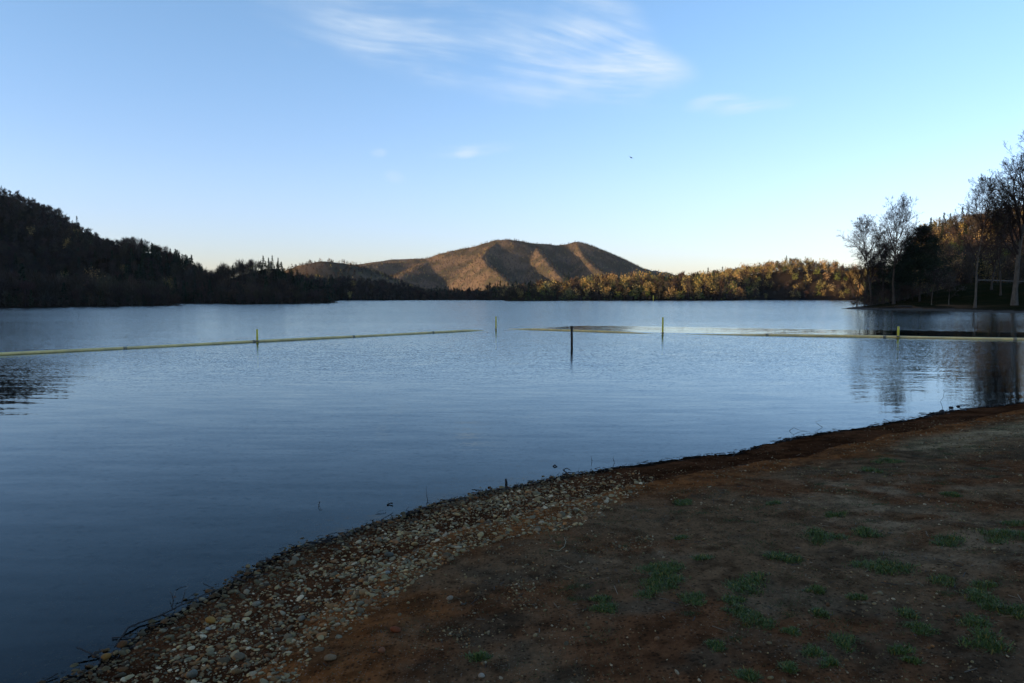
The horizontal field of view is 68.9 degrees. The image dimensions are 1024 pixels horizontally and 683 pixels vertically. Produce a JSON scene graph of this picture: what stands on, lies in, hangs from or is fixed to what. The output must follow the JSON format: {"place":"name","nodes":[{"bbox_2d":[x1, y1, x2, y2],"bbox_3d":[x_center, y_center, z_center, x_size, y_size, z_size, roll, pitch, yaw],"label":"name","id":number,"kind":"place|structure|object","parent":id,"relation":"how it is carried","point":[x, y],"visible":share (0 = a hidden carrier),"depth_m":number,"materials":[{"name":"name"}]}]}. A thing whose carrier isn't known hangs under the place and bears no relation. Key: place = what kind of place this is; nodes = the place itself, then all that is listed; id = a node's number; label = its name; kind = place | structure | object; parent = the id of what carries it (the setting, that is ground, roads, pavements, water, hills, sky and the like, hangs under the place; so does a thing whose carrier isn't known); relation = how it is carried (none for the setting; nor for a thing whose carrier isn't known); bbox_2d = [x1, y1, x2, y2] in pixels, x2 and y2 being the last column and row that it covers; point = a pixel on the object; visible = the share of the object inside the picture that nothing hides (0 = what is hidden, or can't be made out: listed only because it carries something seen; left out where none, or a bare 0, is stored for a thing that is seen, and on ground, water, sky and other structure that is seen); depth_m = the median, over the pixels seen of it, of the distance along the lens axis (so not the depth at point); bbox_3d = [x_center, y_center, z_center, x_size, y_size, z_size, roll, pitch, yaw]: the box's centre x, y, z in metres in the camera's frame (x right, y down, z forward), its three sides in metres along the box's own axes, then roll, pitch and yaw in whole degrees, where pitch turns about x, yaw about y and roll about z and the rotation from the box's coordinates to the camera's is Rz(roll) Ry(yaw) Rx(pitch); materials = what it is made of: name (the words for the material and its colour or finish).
{"place":"outdoors","nodes":[
{"label":"outdoors","id":0,"kind":"place"},
{"bbox_2d":[37,468,652,682],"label":"gravel","id":1,"kind":"structure","parent":0,"point":[288,638],"depth_m":5.48,"materials":[{"name":"gravel"}]},
{"bbox_2d":[186,669,197,677],"bbox_3d":[-1.802,1.872,4.204,0.071,0.049,0.044,-8,8,5],"label":"stone","id":2,"kind":"object","parent":1,"relation":"on","point":[192,673],"visible":1,"depth_m":4.19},
{"bbox_2d":[205,616,215,623],"bbox_3d":[-2.006,1.854,4.967,0.071,0.048,0.056,5,5,-4],"label":"stone","id":3,"kind":"object","parent":1,"relation":"on","point":[210,619],"visible":1,"depth_m":4.95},
{"bbox_2d":[298,615,304,620],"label":"stone","id":4,"kind":"object","parent":1,"relation":"on","point":[301,617],"visible":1,"depth_m":4.90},
{"bbox_2d":[0,300,1023,682],"bbox_3d":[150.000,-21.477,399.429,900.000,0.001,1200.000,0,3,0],"label":"water","id":5,"kind":"structure","parent":0,"point":[138,484],"depth_m":14.92,"materials":[{"name":"liquid"}]},
{"bbox_2d":[114,584,218,646],"bbox_3d":[-2.485,1.869,5.181,0.302,0.091,0.931,1,4,20],"label":"driftwood branch","id":6,"kind":"object","parent":5,"relation":"in","point":[130,626],"visible":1,"depth_m":5.17,"materials":[{"name":"wood"}]},
{"bbox_2d":[0,330,483,354],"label":"floating boom","id":7,"kind":"object","parent":5,"relation":"on","point":[114,348],"visible":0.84,"depth_m":34.80,"materials":[{"name":"plastic"}]},
{"bbox_2d":[305,533,348,545],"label":"driftwood branch","id":8,"kind":"object","parent":5,"relation":"on","point":[327,539],"visible":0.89,"depth_m":6.74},
{"bbox_2d":[570,326,572,348],"bbox_3d":[2.545,0.426,31.815,0.122,2.184,0.110,0,3,0],"label":"wooden post","id":9,"kind":"object","parent":5,"relation":"in","point":[571,327],"visible":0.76,"depth_m":31.74,"materials":[{"name":"brown wood"}]},
{"bbox_2d":[519,328,650,333],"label":"floating boom","id":10,"kind":"object","parent":5,"relation":"on","point":[579,330],"visible":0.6,"depth_m":47.99,"materials":[{"name":"plastic"}]},
{"bbox_2d":[661,317,663,334],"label":"marker post","id":11,"kind":"object","parent":5,"relation":"in","point":[662,332],"visible":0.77,"depth_m":44.01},
{"bbox_2d":[694,334,1023,339],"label":"floating boom","id":12,"kind":"object","parent":5,"relation":"on","point":[886,336],"visible":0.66,"depth_m":40.77,"materials":[{"name":"plastic"}]},
{"bbox_2d":[0,195,1023,682],"bbox_3d":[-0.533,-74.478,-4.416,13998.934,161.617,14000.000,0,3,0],"label":"ground","id":13,"kind":"structure","parent":0,"point":[646,623],"depth_m":5.12,"materials":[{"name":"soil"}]},
{"bbox_2d":[14,263,31,305],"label":"conifer tree","id":14,"kind":"object","parent":13,"relation":"on","point":[22,272],"visible":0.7,"depth_m":168.29,"materials":[{"name":"green plant"}]},
{"bbox_2d":[56,282,69,305],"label":"conifer tree","id":15,"kind":"object","parent":13,"relation":"on","point":[64,290],"visible":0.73,"depth_m":172.65,"materials":[{"name":"green plant"}]},
{"bbox_2d":[87,270,120,304],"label":"bare tree","id":16,"kind":"object","parent":13,"relation":"on","point":[108,278],"visible":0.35,"depth_m":189.17,"materials":[{"name":"brown plant"}]},
{"bbox_2d":[101,653,111,659],"bbox_3d":[-2.472,1.920,4.550,0.052,0.042,0.066,-6,13,5],"label":"stone","id":17,"kind":"object","parent":13,"relation":"on","point":[105,656],"visible":1,"depth_m":4.53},
{"bbox_2d":[104,281,126,305],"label":"bare tree","id":18,"kind":"object","parent":13,"relation":"on","point":[118,289],"visible":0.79,"depth_m":185.69,"materials":[{"name":"brown plant"}]},
{"bbox_2d":[234,652,244,659],"bbox_3d":[-1.607,1.855,4.402,0.070,0.038,0.054,4,7,32],"label":"stone","id":19,"kind":"object","parent":13,"relation":"on","point":[239,655],"visible":1,"depth_m":4.39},
{"bbox_2d":[0,185,511,300],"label":"forest","id":20,"kind":"object","parent":13,"relation":"on","point":[412,290],"visible":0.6,"depth_m":567.69,"materials":[{"name":"green plant"}]},
{"bbox_2d":[252,601,260,606],"bbox_3d":[-1.788,1.834,5.221,0.060,0.037,0.051,-6,3,0],"label":"stone","id":21,"kind":"object","parent":13,"relation":"on","point":[256,603],"visible":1,"depth_m":5.20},
{"bbox_2d":[252,261,262,271],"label":"bare tree","id":22,"kind":"object","parent":13,"relation":"on","point":[258,264],"visible":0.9,"depth_m":328.74,"materials":[{"name":"brown plant"}]},
{"bbox_2d":[0,237,516,306],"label":"forest","id":23,"kind":"object","parent":13,"relation":"on","point":[190,285],"visible":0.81,"depth_m":303.77,"materials":[{"name":"green plant"}]},
{"bbox_2d":[324,654,336,661],"bbox_3d":[-0.985,1.717,4.048,0.069,0.038,0.060,3,-7,-31],"label":"stone","id":24,"kind":"object","parent":13,"relation":"on","point":[329,657],"visible":1,"depth_m":4.03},
{"bbox_2d":[378,647,384,652],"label":"stone","id":25,"kind":"object","parent":13,"relation":"on","point":[381,649],"visible":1,"depth_m":4.05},
{"bbox_2d":[384,552,393,556],"bbox_3d":[-1.009,1.747,6.121,0.080,0.045,0.063,1,-6,-3],"label":"stone","id":26,"kind":"object","parent":13,"relation":"on","point":[388,554],"visible":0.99,"depth_m":6.10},
{"bbox_2d":[390,626,400,632],"bbox_3d":[-0.679,1.675,4.342,0.065,0.032,0.056,6,-2,1],"label":"stone","id":27,"kind":"object","parent":13,"relation":"on","point":[395,629],"visible":1,"depth_m":4.33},
{"bbox_2d":[463,649,492,664],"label":"grass tuft","id":28,"kind":"object","parent":13,"relation":"on","point":[481,655],"visible":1,"depth_m":3.93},
{"bbox_2d":[354,239,673,290],"bbox_3d":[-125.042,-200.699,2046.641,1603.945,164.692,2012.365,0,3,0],"label":"hill","id":29,"kind":"structure","parent":13,"relation":"on","point":[544,255],"depth_m":1871.41,"materials":[{"name":"brown plant"}]},
{"bbox_2d":[41,402,1022,680],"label":"leaf litter","id":30,"kind":"object","parent":13,"relation":"on","point":[449,500],"visible":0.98,"depth_m":7.37,"materials":[{"name":"plant"}]},
{"bbox_2d":[586,593,614,603],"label":"grass tuft","id":31,"kind":"object","parent":13,"relation":"on","point":[601,599],"visible":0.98,"depth_m":4.54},
{"bbox_2d":[585,602,618,613],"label":"grass tuft","id":32,"kind":"object","parent":13,"relation":"on","point":[609,609],"visible":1,"depth_m":4.40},
{"bbox_2d":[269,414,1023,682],"bbox_3d":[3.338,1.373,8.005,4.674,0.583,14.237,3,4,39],"label":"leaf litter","id":33,"kind":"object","parent":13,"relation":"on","point":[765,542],"visible":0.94,"depth_m":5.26,"materials":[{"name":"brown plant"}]},
{"bbox_2d":[630,576,686,600],"bbox_3d":[0.863,1.520,4.634,0.391,0.066,0.301,-3,4,-38],"label":"grass tuft","id":34,"kind":"object","parent":13,"relation":"on","point":[653,586],"visible":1,"depth_m":4.63,"materials":[{"name":"plant"}]},
{"bbox_2d":[632,558,692,583],"bbox_3d":[1.010,1.510,4.905,0.436,0.086,0.533,-2,4,-24],"label":"grass tuft","id":35,"kind":"object","parent":13,"relation":"on","point":[663,565],"visible":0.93,"depth_m":4.98,"materials":[{"name":"plant"}]},
{"bbox_2d":[649,567,684,584],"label":"grass tuft","id":36,"kind":"object","parent":13,"relation":"on","point":[658,574],"visible":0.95,"depth_m":4.83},
{"bbox_2d":[512,257,852,300],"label":"forest","id":37,"kind":"object","parent":13,"relation":"on","point":[545,289],"visible":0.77,"depth_m":541.28,"materials":[{"name":"green plant"}]},
{"bbox_2d":[674,535,690,539],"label":"grass tuft","id":38,"kind":"object","parent":13,"relation":"on","point":[678,537],"visible":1,"depth_m":5.75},
{"bbox_2d":[672,498,693,505],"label":"grass tuft","id":39,"kind":"object","parent":13,"relation":"on","point":[686,501],"visible":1,"depth_m":6.88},
{"bbox_2d":[674,590,708,606],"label":"grass tuft","id":40,"kind":"object","parent":13,"relation":"on","point":[691,599],"visible":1,"depth_m":4.42,"materials":[{"name":"plant"}]},
{"bbox_2d":[690,554,715,560],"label":"grass tuft","id":41,"kind":"object","parent":13,"relation":"on","point":[700,556],"visible":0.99,"depth_m":5.14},
{"bbox_2d":[703,638,729,652],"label":"grass tuft","id":42,"kind":"object","parent":13,"relation":"on","point":[711,643],"visible":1,"depth_m":3.74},
{"bbox_2d":[717,594,746,608],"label":"grass tuft","id":43,"kind":"object","parent":13,"relation":"on","point":[737,598],"visible":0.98,"depth_m":4.31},
{"bbox_2d":[721,602,753,618],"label":"grass tuft","id":44,"kind":"object","parent":13,"relation":"on","point":[741,610],"visible":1,"depth_m":4.13,"materials":[{"name":"plant"}]},
{"bbox_2d":[722,666,763,682],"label":"grass tuft","id":45,"kind":"object","parent":13,"relation":"on","point":[748,674],"visible":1,"depth_m":3.42,"materials":[{"name":"plant"}]},
{"bbox_2d":[718,570,770,596],"bbox_3d":[1.435,1.472,4.582,0.302,0.081,0.493,2,4,27],"label":"grass tuft","id":46,"kind":"object","parent":13,"relation":"on","point":[753,578],"visible":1,"depth_m":4.56,"materials":[{"name":"plant"}]},
{"bbox_2d":[737,610,777,632],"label":"grass tuft","id":47,"kind":"object","parent":13,"relation":"on","point":[763,621],"visible":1,"depth_m":3.98,"materials":[{"name":"plant"}]},
{"bbox_2d":[765,499,782,505],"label":"grass tuft","id":48,"kind":"object","parent":13,"relation":"on","point":[774,502],"visible":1,"depth_m":6.47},
{"bbox_2d":[762,550,806,564],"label":"grass tuft","id":49,"kind":"object","parent":13,"relation":"on","point":[784,557],"visible":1,"depth_m":5.03,"materials":[{"name":"plant"}]},
{"bbox_2d":[776,660,799,673],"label":"grass tuft","id":50,"kind":"object","parent":13,"relation":"on","point":[789,667],"visible":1,"depth_m":3.44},
{"bbox_2d":[779,626,801,637],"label":"grass tuft","id":51,"kind":"object","parent":13,"relation":"on","point":[791,630],"visible":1,"depth_m":3.83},
{"bbox_2d":[801,584,825,595],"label":"grass tuft","id":52,"kind":"object","parent":13,"relation":"on","point":[818,589],"visible":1,"depth_m":4.37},
{"bbox_2d":[798,642,829,659],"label":"grass tuft","id":53,"kind":"object","parent":13,"relation":"on","point":[810,651],"visible":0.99,"depth_m":3.59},
{"bbox_2d":[808,606,832,618],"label":"grass tuft","id":54,"kind":"object","parent":13,"relation":"on","point":[821,612],"visible":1,"depth_m":4.03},
{"bbox_2d":[802,525,852,546],"bbox_3d":[2.240,1.417,5.433,0.430,0.064,0.406,-2,4,-33],"label":"grass tuft","id":55,"kind":"object","parent":13,"relation":"on","point":[816,532],"visible":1,"depth_m":5.42,"materials":[{"name":"plant"}]},
{"bbox_2d":[817,655,842,667],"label":"grass tuft","id":56,"kind":"object","parent":13,"relation":"on","point":[829,661],"visible":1,"depth_m":3.46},
{"bbox_2d":[822,509,848,517],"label":"grass tuft","id":57,"kind":"object","parent":13,"relation":"on","point":[831,514],"visible":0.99,"depth_m":6.02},
{"bbox_2d":[824,629,865,652],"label":"grass tuft","id":58,"kind":"object","parent":13,"relation":"on","point":[840,639],"visible":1,"depth_m":3.70,"materials":[{"name":"plant"}]},
{"bbox_2d":[843,592,867,600],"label":"grass tuft","id":59,"kind":"object","parent":13,"relation":"on","point":[856,596],"visible":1,"depth_m":4.25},
{"bbox_2d":[851,295,862,304],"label":"shrub","id":60,"kind":"object","parent":13,"relation":"on","point":[858,298],"visible":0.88,"depth_m":162.83,"materials":[{"name":"green plant"}]},
{"bbox_2d":[838,244,880,306],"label":"bare tree","id":61,"kind":"object","parent":13,"relation":"on","point":[855,272],"visible":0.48,"depth_m":171.16,"materials":[{"name":"grey plant"}]},
{"bbox_2d":[836,214,892,304],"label":"bare tree","id":62,"kind":"object","parent":13,"relation":"on","point":[866,253],"visible":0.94,"depth_m":164.56,"materials":[{"name":"grey plant"}]},
{"bbox_2d":[860,293,869,305],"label":"shrub","id":63,"kind":"object","parent":13,"relation":"on","point":[864,297],"visible":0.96,"depth_m":159.72,"materials":[{"name":"green plant"}]},
{"bbox_2d":[849,525,884,538],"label":"grass tuft","id":64,"kind":"object","parent":13,"relation":"on","point":[865,532],"visible":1,"depth_m":5.47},
{"bbox_2d":[850,247,891,305],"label":"bare tree","id":65,"kind":"object","parent":13,"relation":"on","point":[865,277],"visible":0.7,"depth_m":167.57,"materials":[{"name":"grey plant"}]},
{"bbox_2d":[859,466,886,472],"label":"grass tuft","id":66,"kind":"object","parent":13,"relation":"on","point":[867,469],"visible":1,"depth_m":7.94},
{"bbox_2d":[860,227,899,303],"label":"bare tree","id":67,"kind":"object","parent":13,"relation":"on","point":[884,259],"visible":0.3,"depth_m":171.29,"materials":[{"name":"grey plant"}]},
{"bbox_2d":[843,556,920,576],"bbox_3d":[2.346,1.421,4.731,0.361,0.088,0.445,-1,4,-23],"label":"grass tuft","id":68,"kind":"object","parent":13,"relation":"on","point":[886,568],"visible":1,"depth_m":4.71,"materials":[{"name":"plant"}]},
{"bbox_2d":[859,243,905,299],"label":"pine tree","id":69,"kind":"object","parent":13,"relation":"on","point":[884,281],"visible":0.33,"depth_m":173.76,"materials":[{"name":"green plant"}]},
{"bbox_2d":[870,458,904,463],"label":"grass tuft","id":70,"kind":"object","parent":13,"relation":"on","point":[888,460],"visible":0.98,"depth_m":8.64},
{"bbox_2d":[863,192,931,303],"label":"bare tree","id":71,"kind":"object","parent":13,"relation":"on","point":[901,214],"visible":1,"depth_m":155.10,"materials":[{"name":"brown plant"}]},
{"bbox_2d":[883,642,918,655],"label":"grass tuft","id":72,"kind":"object","parent":13,"relation":"on","point":[897,649],"visible":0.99,"depth_m":3.58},
{"bbox_2d":[883,219,920,298],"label":"bare tree","id":73,"kind":"object","parent":13,"relation":"on","point":[902,246],"visible":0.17,"depth_m":175.50,"materials":[{"name":"grey plant"}]},
{"bbox_2d":[885,254,922,299],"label":"pine tree","id":74,"kind":"object","parent":13,"relation":"on","point":[902,285],"visible":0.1,"depth_m":178.62,"materials":[{"name":"green plant"}]},
{"bbox_2d":[891,605,921,618],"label":"grass tuft","id":75,"kind":"object","parent":13,"relation":"on","point":[911,612],"visible":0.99,"depth_m":3.98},
{"bbox_2d":[898,654,925,664],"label":"grass tuft","id":76,"kind":"object","parent":13,"relation":"on","point":[909,659],"visible":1,"depth_m":3.46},
{"bbox_2d":[879,223,962,300],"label":"pine tree","id":77,"kind":"object","parent":13,"relation":"on","point":[926,264],"visible":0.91,"depth_m":155.64,"materials":[{"name":"green plant"}]},
{"bbox_2d":[902,620,941,637],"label":"grass tuft","id":78,"kind":"object","parent":13,"relation":"on","point":[926,627],"visible":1,"depth_m":3.78,"materials":[{"name":"plant"}]},
{"bbox_2d":[914,267,952,304],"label":"bare tree","id":79,"kind":"object","parent":13,"relation":"on","point":[934,280],"visible":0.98,"depth_m":134.54,"materials":[{"name":"brown plant"}]},
{"bbox_2d":[848,205,1023,304],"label":"forest","id":80,"kind":"object","parent":13,"relation":"on","point":[954,246],"visible":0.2,"depth_m":394.75,"materials":[{"name":"brown plant"}]},
{"bbox_2d":[931,217,943,230],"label":"budding tree","id":81,"kind":"object","parent":13,"relation":"on","point":[934,223],"visible":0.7,"depth_m":453.27,"materials":[{"name":"brown plant"}]},
{"bbox_2d":[923,573,960,587],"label":"grass tuft","id":82,"kind":"object","parent":13,"relation":"on","point":[939,578],"visible":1,"depth_m":4.38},
{"bbox_2d":[937,218,946,229],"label":"bare tree","id":83,"kind":"object","parent":13,"relation":"on","point":[942,221],"visible":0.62,"depth_m":455.83,"materials":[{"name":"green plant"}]},
{"bbox_2d":[926,532,969,547],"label":"grass tuft","id":84,"kind":"object","parent":13,"relation":"on","point":[949,539],"visible":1,"depth_m":5.12,"materials":[{"name":"plant"}]},
{"bbox_2d":[934,270,965,304],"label":"bare tree","id":85,"kind":"object","parent":13,"relation":"on","point":[949,282],"visible":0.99,"depth_m":132.42,"materials":[{"name":"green plant"}]},
{"bbox_2d":[938,491,963,497],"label":"grass tuft","id":86,"kind":"object","parent":13,"relation":"on","point":[952,494],"visible":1,"depth_m":6.54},
{"bbox_2d":[941,250,965,285],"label":"budding tree","id":87,"kind":"object","parent":13,"relation":"on","point":[956,261],"visible":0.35,"depth_m":214.81,"materials":[{"name":"green plant"}]},
{"bbox_2d":[958,251,983,282],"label":"bare tree","id":88,"kind":"object","parent":13,"relation":"on","point":[970,264],"visible":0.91,"depth_m":200.49,"materials":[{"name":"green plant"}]},
{"bbox_2d":[963,250,985,281],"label":"bare tree","id":89,"kind":"object","parent":13,"relation":"on","point":[974,262],"visible":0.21,"depth_m":216.76,"materials":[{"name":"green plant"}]},
{"bbox_2d":[955,612,995,628],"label":"grass tuft","id":90,"kind":"object","parent":13,"relation":"on","point":[971,620],"visible":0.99,"depth_m":3.79,"materials":[{"name":"plant"}]},
{"bbox_2d":[972,254,985,281],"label":"conifer tree","id":91,"kind":"object","parent":13,"relation":"on","point":[979,263],"visible":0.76,"depth_m":205.81,"materials":[{"name":"green plant"}]},
{"bbox_2d":[955,578,1005,598],"bbox_3d":[2.617,1.381,4.192,0.306,0.067,0.212,-2,4,-36],"label":"grass tuft","id":92,"kind":"object","parent":13,"relation":"on","point":[978,585],"visible":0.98,"depth_m":4.20,"materials":[{"name":"plant"}]},
{"bbox_2d":[946,170,1021,307],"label":"bare tree","id":93,"kind":"object","parent":13,"relation":"on","point":[996,202],"visible":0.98,"depth_m":119.55,"materials":[{"name":"brown plant"}]},
{"bbox_2d":[953,621,1017,656],"bbox_3d":[2.265,1.436,3.572,0.283,0.063,0.339,0,3,0],"label":"grass tuft","id":94,"kind":"object","parent":13,"relation":"on","point":[986,641],"visible":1,"depth_m":3.58,"materials":[{"name":"plant"}]},
{"bbox_2d":[974,251,1001,281],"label":"budding tree","id":95,"kind":"object","parent":13,"relation":"on","point":[985,267],"visible":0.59,"depth_m":205.66,"materials":[{"name":"green plant"}]},
{"bbox_2d":[959,590,1022,616],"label":"grass tuft","id":96,"kind":"object","parent":13,"relation":"on","point":[989,602],"visible":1,"depth_m":4.00,"materials":[{"name":"plant"}]},
{"bbox_2d":[982,259,1003,281],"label":"bare tree","id":97,"kind":"object","parent":13,"relation":"on","point":[988,278],"visible":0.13,"depth_m":211.93,"materials":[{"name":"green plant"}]},
{"bbox_2d":[965,199,1023,294],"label":"bare tree","id":98,"kind":"object","parent":13,"relation":"on","point":[999,257],"visible":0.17,"depth_m":149.48,"materials":[{"name":"grey plant"}]},
{"bbox_2d":[983,252,1010,282],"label":"bare tree","id":99,"kind":"object","parent":13,"relation":"on","point":[1003,260],"visible":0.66,"depth_m":200.74,"materials":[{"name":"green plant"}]},
{"bbox_2d":[975,222,1023,289],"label":"bare tree","id":100,"kind":"object","parent":13,"relation":"on","point":[994,266],"visible":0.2,"depth_m":164.05,"materials":[{"name":"grey plant"}]},
{"bbox_2d":[976,527,1023,544],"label":"grass tuft","id":101,"kind":"object","parent":13,"relation":"on","point":[999,534],"visible":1,"depth_m":5.12,"materials":[{"name":"plant"}]},
{"bbox_2d":[977,131,1023,304],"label":"bare tree","id":102,"kind":"object","parent":13,"relation":"on","point":[1019,238],"visible":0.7,"depth_m":122.02,"materials":[{"name":"brown plant"}]},
{"bbox_2d":[978,280,1023,282],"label":"guardrail","id":103,"kind":"object","parent":13,"relation":"on","point":[1001,280],"visible":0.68,"depth_m":182.23,"materials":[{"name":"metal"}]},
{"bbox_2d":[996,519,1023,525],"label":"grass tuft","id":104,"kind":"object","parent":13,"relation":"on","point":[1013,523],"visible":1,"depth_m":5.45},
{"bbox_2d":[998,602,1023,620],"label":"grass tuft","id":105,"kind":"object","parent":13,"relation":"on","point":[1018,610],"visible":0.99,"depth_m":3.85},
{"bbox_2d":[1005,258,1023,283],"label":"bare tree","id":106,"kind":"object","parent":13,"relation":"on","point":[1021,270],"visible":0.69,"depth_m":199.88,"materials":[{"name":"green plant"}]},
{"bbox_2d":[0,0,1023,276],"label":"sky","id":107,"kind":"structure","parent":0,"point":[215,132],"materials":[{"name":"blue"}]},
{"bbox_2d":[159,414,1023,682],"bbox_3d":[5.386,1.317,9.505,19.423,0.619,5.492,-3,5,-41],"label":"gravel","id":108,"kind":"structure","parent":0,"point":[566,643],"depth_m":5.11,"materials":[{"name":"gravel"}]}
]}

